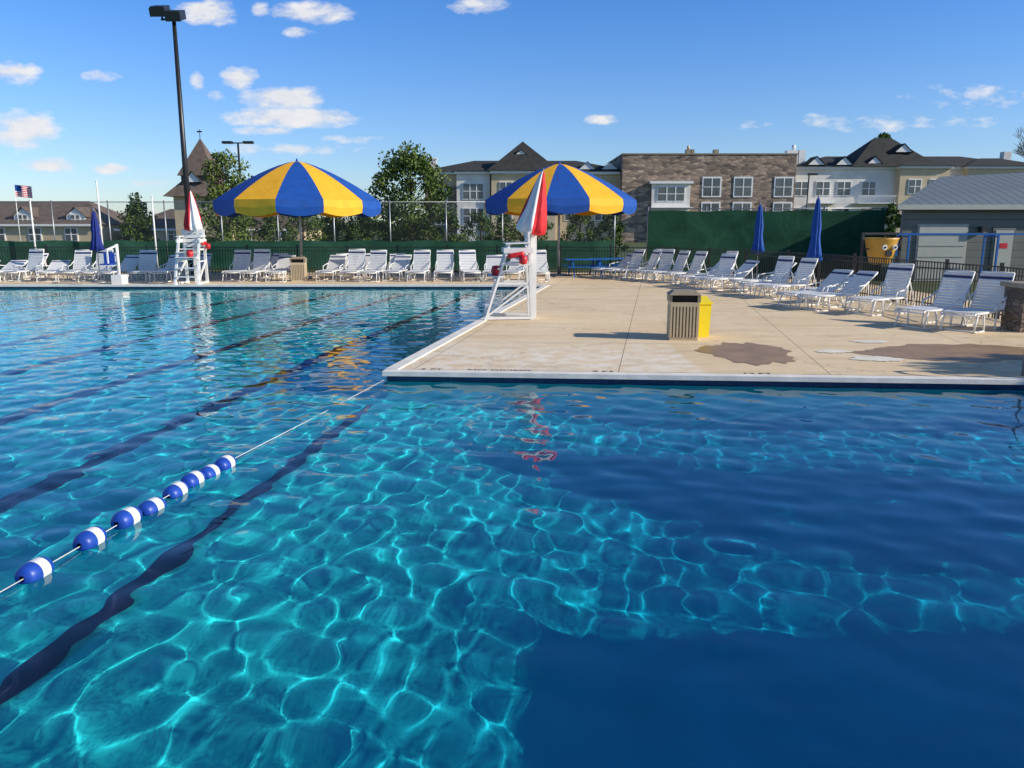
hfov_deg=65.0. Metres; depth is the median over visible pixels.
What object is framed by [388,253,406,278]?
lounge chair
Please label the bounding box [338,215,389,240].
shrub
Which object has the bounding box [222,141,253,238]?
street lamp
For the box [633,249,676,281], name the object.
lounge chair
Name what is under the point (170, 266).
lounge chair
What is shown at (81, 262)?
lounge chair
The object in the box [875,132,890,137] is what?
evergreen tree
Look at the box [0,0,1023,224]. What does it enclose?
sky
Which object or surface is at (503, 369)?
depth marking
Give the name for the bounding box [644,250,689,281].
lounge chair
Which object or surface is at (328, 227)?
shrub
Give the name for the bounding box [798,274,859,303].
lounge chair
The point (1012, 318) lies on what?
stone pier
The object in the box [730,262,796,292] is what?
lounge chair
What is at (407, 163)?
deciduous tree
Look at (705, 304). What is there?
yellow recycling bin
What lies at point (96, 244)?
closed umbrella
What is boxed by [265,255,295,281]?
lounge chair
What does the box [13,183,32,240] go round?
flag pole
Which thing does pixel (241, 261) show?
lounge chair
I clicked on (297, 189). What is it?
striped umbrella
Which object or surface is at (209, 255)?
lounge chair
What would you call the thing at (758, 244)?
closed umbrella
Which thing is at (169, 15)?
flood light pole
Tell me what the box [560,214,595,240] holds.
shrub
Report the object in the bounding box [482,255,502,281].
lounge chair
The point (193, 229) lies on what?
lifeguard chair
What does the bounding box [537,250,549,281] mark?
lounge chair
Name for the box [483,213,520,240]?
shrub
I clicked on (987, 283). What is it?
lounge chair
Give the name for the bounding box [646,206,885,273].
windscreen fence
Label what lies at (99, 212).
white pole
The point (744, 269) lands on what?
lounge chair
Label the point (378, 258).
lounge chair
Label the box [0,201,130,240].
shingled house
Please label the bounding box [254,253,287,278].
lounge chair
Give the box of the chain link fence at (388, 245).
[0,200,615,268]
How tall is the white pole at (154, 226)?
3.580 m
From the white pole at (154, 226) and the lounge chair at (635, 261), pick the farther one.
the white pole at (154, 226)
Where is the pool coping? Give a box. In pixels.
[0,284,1023,384]
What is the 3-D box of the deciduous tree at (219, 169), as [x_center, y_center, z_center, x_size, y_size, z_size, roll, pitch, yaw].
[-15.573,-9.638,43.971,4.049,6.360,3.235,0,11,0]
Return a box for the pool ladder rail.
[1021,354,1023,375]
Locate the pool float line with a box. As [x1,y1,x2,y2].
[0,380,382,592]
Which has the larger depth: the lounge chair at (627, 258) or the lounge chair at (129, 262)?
the lounge chair at (627, 258)
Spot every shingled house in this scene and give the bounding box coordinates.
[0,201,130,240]
[114,209,321,240]
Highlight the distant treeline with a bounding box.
[304,215,419,237]
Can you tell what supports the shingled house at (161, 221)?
on the ground
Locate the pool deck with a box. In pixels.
[0,273,1023,377]
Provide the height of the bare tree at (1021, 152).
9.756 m
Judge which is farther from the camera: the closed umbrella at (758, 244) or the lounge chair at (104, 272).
the lounge chair at (104, 272)
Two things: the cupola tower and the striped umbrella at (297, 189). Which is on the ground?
the cupola tower
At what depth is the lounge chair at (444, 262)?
33.06 m
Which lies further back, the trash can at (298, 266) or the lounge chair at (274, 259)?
the lounge chair at (274, 259)
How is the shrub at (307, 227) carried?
on the ground
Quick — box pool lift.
[100,244,127,283]
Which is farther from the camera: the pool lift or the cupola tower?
the cupola tower
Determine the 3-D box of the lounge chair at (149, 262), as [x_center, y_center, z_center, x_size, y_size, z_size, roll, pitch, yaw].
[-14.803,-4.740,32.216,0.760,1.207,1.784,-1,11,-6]
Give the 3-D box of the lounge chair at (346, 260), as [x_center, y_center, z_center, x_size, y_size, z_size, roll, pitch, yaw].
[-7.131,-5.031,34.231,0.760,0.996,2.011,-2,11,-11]
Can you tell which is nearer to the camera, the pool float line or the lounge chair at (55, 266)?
the pool float line
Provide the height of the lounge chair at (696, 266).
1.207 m
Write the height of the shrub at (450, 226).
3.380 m
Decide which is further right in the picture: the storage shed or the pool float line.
the storage shed
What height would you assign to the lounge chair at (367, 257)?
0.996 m
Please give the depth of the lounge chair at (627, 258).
34.49 m
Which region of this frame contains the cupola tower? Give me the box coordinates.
[163,129,234,239]
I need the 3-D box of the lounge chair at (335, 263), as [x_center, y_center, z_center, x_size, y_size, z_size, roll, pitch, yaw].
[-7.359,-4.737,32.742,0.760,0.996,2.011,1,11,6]
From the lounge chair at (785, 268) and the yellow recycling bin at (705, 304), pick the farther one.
the lounge chair at (785, 268)
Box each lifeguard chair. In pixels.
[173,190,210,284]
[483,168,546,319]
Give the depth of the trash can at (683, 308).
15.54 m
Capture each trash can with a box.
[290,257,306,280]
[667,289,701,340]
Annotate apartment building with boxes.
[425,138,1023,241]
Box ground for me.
[19,227,985,302]
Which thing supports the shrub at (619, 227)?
on the ground
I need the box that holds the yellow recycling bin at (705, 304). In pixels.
[698,296,712,336]
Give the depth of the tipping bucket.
29.12 m
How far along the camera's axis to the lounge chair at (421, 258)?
32.93 m
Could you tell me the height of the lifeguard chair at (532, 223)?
3.512 m
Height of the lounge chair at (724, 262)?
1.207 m
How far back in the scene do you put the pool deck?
16.80 m
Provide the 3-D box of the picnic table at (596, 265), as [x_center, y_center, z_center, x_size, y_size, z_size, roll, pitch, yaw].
[3.200,-5.071,35.083,1.800,0.774,1.720,-1,11,-6]
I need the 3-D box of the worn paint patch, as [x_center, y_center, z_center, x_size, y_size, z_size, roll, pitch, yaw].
[6.212,-0.636,14.520,1.464,0.001,2.667,4,12,18]
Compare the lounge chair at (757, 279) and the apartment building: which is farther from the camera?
the apartment building
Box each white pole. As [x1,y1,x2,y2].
[29,199,35,248]
[95,181,102,242]
[150,196,158,267]
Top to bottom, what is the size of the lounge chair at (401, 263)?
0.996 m
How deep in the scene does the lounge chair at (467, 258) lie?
32.94 m
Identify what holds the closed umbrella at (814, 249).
on the pool deck
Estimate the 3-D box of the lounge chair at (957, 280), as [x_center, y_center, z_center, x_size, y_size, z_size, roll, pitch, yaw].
[9.348,-1.881,17.752,1.784,1.207,0.760,-6,13,-28]
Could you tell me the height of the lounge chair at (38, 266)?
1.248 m
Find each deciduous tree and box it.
[194,148,254,240]
[365,140,457,240]
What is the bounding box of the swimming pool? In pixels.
[0,287,1023,388]
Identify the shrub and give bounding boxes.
[202,212,255,238]
[248,216,296,240]
[273,215,329,240]
[320,216,360,240]
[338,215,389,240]
[426,208,467,240]
[458,212,495,240]
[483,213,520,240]
[514,221,554,240]
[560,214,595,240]
[590,214,629,263]
[881,202,900,237]
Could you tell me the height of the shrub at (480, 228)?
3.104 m
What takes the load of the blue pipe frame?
on the ground
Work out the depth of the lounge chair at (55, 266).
32.93 m
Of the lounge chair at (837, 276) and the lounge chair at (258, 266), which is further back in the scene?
the lounge chair at (258, 266)
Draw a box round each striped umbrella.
[213,158,380,278]
[484,161,636,275]
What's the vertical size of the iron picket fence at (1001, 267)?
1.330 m
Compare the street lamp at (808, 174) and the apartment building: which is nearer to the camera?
the street lamp at (808, 174)
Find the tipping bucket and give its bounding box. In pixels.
[858,232,902,283]
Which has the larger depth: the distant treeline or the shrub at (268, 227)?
the distant treeline
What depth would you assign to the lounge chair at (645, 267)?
34.35 m
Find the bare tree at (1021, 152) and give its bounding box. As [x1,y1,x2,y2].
[1013,129,1023,157]
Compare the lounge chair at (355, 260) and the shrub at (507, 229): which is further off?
the shrub at (507, 229)
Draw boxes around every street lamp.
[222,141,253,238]
[806,173,817,209]
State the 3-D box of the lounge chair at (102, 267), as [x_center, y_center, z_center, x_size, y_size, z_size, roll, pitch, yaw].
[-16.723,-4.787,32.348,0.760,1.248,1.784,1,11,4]
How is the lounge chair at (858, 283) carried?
on the pool deck
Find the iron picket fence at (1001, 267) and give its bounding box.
[0,245,1023,318]
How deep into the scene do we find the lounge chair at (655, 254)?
33.21 m
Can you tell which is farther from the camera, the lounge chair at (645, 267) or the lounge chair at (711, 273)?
the lounge chair at (645, 267)
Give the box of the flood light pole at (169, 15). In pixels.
[148,5,192,273]
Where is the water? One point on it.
(386, 572)
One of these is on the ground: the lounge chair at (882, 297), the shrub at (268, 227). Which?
the shrub at (268, 227)
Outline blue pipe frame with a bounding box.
[895,233,1023,284]
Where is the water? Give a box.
[0,288,1023,767]
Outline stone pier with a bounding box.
[1000,281,1023,332]
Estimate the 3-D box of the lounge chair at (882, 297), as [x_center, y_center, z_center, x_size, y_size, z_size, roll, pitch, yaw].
[9.351,-2.404,20.292,1.784,1.248,0.760,-6,13,-29]
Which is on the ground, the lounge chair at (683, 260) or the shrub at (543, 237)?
the shrub at (543, 237)
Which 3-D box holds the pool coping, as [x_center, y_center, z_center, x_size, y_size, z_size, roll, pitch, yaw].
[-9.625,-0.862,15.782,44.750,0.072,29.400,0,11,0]
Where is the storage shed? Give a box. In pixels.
[897,173,1023,280]
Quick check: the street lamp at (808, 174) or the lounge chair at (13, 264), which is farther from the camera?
the street lamp at (808, 174)
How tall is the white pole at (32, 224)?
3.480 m
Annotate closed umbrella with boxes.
[89,208,107,282]
[751,201,764,278]
[806,194,822,289]
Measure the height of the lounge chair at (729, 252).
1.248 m
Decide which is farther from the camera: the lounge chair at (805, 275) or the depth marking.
the lounge chair at (805, 275)
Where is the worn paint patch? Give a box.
[817,340,907,360]
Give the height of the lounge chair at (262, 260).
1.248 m
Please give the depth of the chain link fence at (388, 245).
40.85 m
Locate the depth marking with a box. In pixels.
[468,369,530,370]
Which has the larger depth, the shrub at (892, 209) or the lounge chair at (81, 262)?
the shrub at (892, 209)
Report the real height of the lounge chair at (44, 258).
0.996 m
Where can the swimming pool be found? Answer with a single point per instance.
(851, 384)
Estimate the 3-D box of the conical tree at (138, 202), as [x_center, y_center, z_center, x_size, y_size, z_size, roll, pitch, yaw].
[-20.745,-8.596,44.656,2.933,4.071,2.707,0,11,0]
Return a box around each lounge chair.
[0,260,27,281]
[1,249,49,281]
[9,253,48,278]
[35,260,70,281]
[56,250,94,281]
[76,249,115,281]
[84,253,116,278]
[95,255,139,281]
[126,250,159,281]
[148,255,185,281]
[152,253,188,278]
[182,253,211,278]
[221,250,252,281]
[238,249,272,281]
[244,253,270,278]
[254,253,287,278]
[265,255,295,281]
[315,255,346,280]
[336,253,353,278]
[339,249,366,281]
[347,253,373,278]
[359,250,387,281]
[382,255,411,280]
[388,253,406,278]
[407,250,430,281]
[434,250,453,281]
[459,250,481,281]
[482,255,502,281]
[501,257,525,279]
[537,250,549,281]
[591,253,633,277]
[602,249,644,279]
[617,249,661,279]
[620,249,662,277]
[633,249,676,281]
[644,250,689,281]
[660,251,707,283]
[673,262,726,286]
[688,253,737,289]
[692,251,737,285]
[699,260,759,290]
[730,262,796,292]
[738,256,796,297]
[757,258,817,299]
[777,269,852,308]
[797,270,877,311]
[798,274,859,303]
[847,263,914,315]
[894,270,975,329]
[939,271,1015,332]
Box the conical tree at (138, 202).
[117,192,160,240]
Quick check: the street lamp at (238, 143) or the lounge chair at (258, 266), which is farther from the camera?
the street lamp at (238, 143)
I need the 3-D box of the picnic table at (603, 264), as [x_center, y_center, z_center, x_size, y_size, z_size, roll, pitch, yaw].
[4.300,-5.226,35.867,1.800,0.774,1.720,-3,12,-17]
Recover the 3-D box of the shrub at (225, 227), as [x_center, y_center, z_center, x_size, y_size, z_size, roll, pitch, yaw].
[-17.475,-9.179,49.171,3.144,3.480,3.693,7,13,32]
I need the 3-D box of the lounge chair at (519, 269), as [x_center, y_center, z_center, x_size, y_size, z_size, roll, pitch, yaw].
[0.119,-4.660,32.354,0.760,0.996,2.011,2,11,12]
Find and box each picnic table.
[562,258,608,277]
[583,258,627,274]
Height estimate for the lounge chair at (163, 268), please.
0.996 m
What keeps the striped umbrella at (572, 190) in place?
on the pool deck

